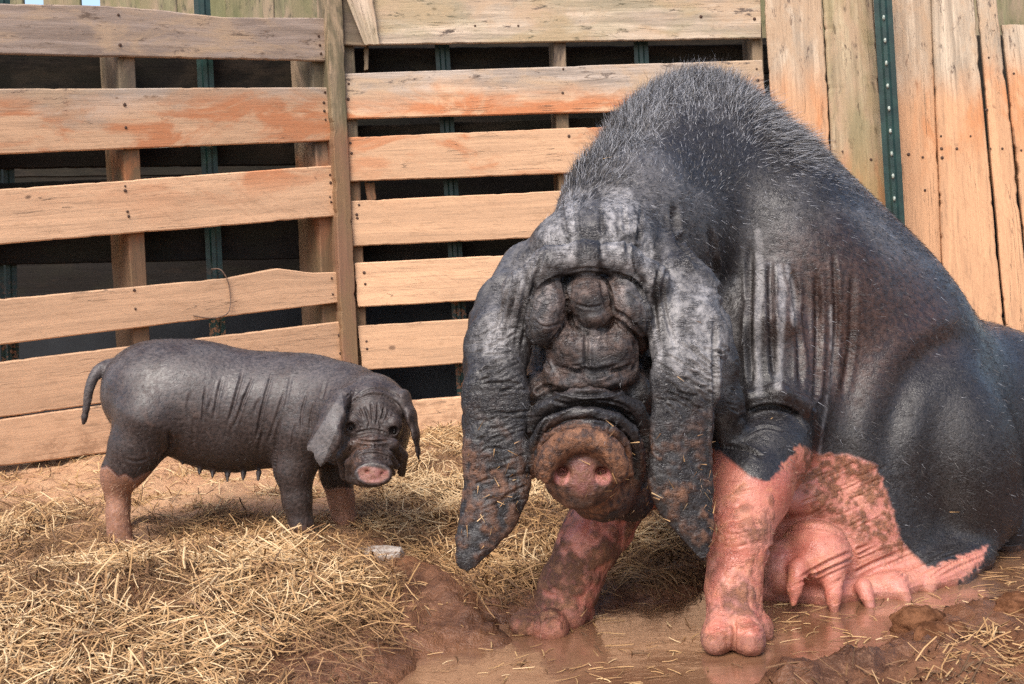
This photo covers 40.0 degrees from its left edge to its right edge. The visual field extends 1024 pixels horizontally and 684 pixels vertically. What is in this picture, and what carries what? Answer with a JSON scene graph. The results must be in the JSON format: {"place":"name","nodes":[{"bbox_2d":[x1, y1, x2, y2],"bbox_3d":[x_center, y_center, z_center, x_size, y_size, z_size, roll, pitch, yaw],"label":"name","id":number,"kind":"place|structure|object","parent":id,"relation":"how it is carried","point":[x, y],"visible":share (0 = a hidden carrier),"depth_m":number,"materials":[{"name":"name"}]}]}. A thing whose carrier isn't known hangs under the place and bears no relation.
{"place":"outdoors","nodes":[
{"label":"outdoors","id":0,"kind":"place"},
{"bbox_2d":[25,0,99,5],"label":"sky","id":1,"kind":"structure","parent":0,"point":[39,2],"materials":[{"name":"white"}]},
{"bbox_2d":[0,437,1023,683],"bbox_3d":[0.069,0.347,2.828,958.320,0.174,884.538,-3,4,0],"label":"ground","id":2,"kind":"structure","parent":0,"point":[442,593],"depth_m":2.14,"materials":[{"name":"soil"}]},
{"bbox_2d":[0,4,340,465],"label":"pallet","id":3,"kind":"object","parent":2,"relation":"on","point":[111,90],"visible":0.88,"depth_m":3.67,"materials":[{"name":"brown wood"}]},
{"bbox_2d":[0,0,20,417],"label":"fence stake","id":4,"kind":"object","parent":3,"relation":"attached to","point":[8,281],"visible":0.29,"depth_m":3.61,"materials":[{"name":"green paint"}]},
{"bbox_2d":[193,268,230,318],"bbox_3d":[-0.807,-0.129,3.756,0.111,0.134,0.033,-6,5,-32],"label":"wire loop","id":5,"kind":"object","parent":3,"relation":"hanging from","point":[230,299],"visible":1,"depth_m":3.77,"materials":[{"name":"grey metal"}]},
{"bbox_2d":[194,0,225,336],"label":"fence stake","id":6,"kind":"object","parent":2,"relation":"on","point":[209,158],"visible":0.27,"depth_m":3.88,"materials":[{"name":"green paint"}]},
{"bbox_2d":[317,0,358,364],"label":"fence post","id":7,"kind":"object","parent":2,"relation":"on","point":[330,12],"visible":0.8,"depth_m":3.96,"materials":[{"name":"brown wood"}]},
{"bbox_2d":[0,424,704,683],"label":"hay fluff","id":8,"kind":"object","parent":2,"relation":"on","point":[41,573],"visible":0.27,"depth_m":2.25,"materials":[{"name":"plant"}]},
{"bbox_2d":[435,44,465,395],"bbox_3d":[-0.174,-0.386,4.114,0.044,1.407,0.036,-3,4,0],"label":"fence stake","id":9,"kind":"object","parent":2,"relation":"on","point":[442,54],"visible":0.2,"depth_m":4.10,"materials":[{"name":"green paint"}]},
{"bbox_2d":[0,287,1003,418],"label":"metal sheet","id":10,"kind":"object","parent":2,"relation":"on","point":[426,382],"visible":0.02,"depth_m":4.33,"materials":[{"name":"black metal"}]},
{"bbox_2d":[0,420,1023,683],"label":"straw bedding","id":11,"kind":"object","parent":2,"relation":"on","point":[118,558],"visible":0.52,"depth_m":2.22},
{"bbox_2d":[78,337,420,544],"bbox_3d":[-0.478,0.201,2.724,0.716,0.441,0.368,-2,4,22],"label":"piglet","id":12,"kind":"object","parent":11,"relation":"on","point":[296,422],"visible":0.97,"depth_m":2.64,"materials":[{"name":"black"}]},
{"bbox_2d":[354,545,404,561],"bbox_3d":[-0.240,0.401,2.530,0.090,0.062,0.062,-3,4,8],"label":"block fragment","id":13,"kind":"object","parent":11,"relation":"in","point":[389,550],"visible":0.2,"depth_m":2.52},
{"bbox_2d":[10,0,1023,296],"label":"board screen","id":14,"kind":"object","parent":2,"relation":"on","point":[46,278],"visible":0.07,"depth_m":4.39,"materials":[{"name":"brown wood"}]},
{"bbox_2d":[342,0,768,432],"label":"pallet","id":15,"kind":"object","parent":2,"relation":"on","point":[400,251],"visible":0.46,"depth_m":4.03,"materials":[{"name":"brown wood"}]},
{"bbox_2d":[633,41,648,63],"bbox_3d":[0.403,-0.390,4.157,0.050,1.421,0.037,-3,4,0],"label":"fence stake","id":16,"kind":"object","parent":2,"relation":"on","point":[641,54],"visible":0.06,"depth_m":4.11,"materials":[{"name":"green paint"}]},
{"bbox_2d":[397,550,1023,683],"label":"puddle water","id":17,"kind":"structure","parent":2,"relation":"on","point":[640,627],"depth_m":2.06,"materials":[{"name":"brown liquid"}]},
{"bbox_2d":[138,552,1023,683],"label":"straw scraps","id":18,"kind":"object","parent":17,"relation":"on","point":[787,621],"visible":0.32,"depth_m":2.08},
{"bbox_2d":[455,57,1023,655],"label":"sow","id":19,"kind":"object","parent":2,"relation":"on","point":[843,361],"visible":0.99,"depth_m":2.23,"materials":[{"name":"black"}]},
{"bbox_2d":[457,105,903,615],"bbox_3d":[0.540,-0.021,2.407,1.529,0.804,0.385,-6,5,-35],"label":"clinging straw","id":20,"kind":"object","parent":19,"relation":"attached to","point":[588,490],"visible":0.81,"depth_m":2.00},
{"bbox_2d":[873,0,904,224],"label":"fence stake","id":21,"kind":"object","parent":2,"relation":"on","point":[888,100],"visible":0.43,"depth_m":3.95,"materials":[{"name":"green paint"}]},
{"bbox_2d":[765,0,1023,331],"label":"plank fence","id":22,"kind":"object","parent":2,"relation":"on","point":[960,168],"visible":0.52,"depth_m":4.02,"materials":[{"name":"brown wood"}]},
{"bbox_2d":[889,604,945,632],"bbox_3d":[0.595,0.411,2.062,0.085,0.053,0.053,-3,4,0],"label":"mud clod","id":23,"kind":"object","parent":2,"relation":"on","point":[905,619],"visible":0.58,"depth_m":2.05,"materials":[{"name":"brown soil"}]},
{"bbox_2d":[912,621,972,640],"bbox_3d":[0.601,0.415,1.956,0.092,0.057,0.063,-3,4,0],"label":"mud clod","id":24,"kind":"object","parent":2,"relation":"on","point":[920,631],"visible":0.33,"depth_m":1.94,"materials":[{"name":"brown soil"}]},
{"bbox_2d":[993,591,1023,614],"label":"mud clod","id":25,"kind":"object","parent":2,"relation":"on","point":[1012,602],"visible":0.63,"depth_m":2.09,"materials":[{"name":"brown soil"}]}
]}

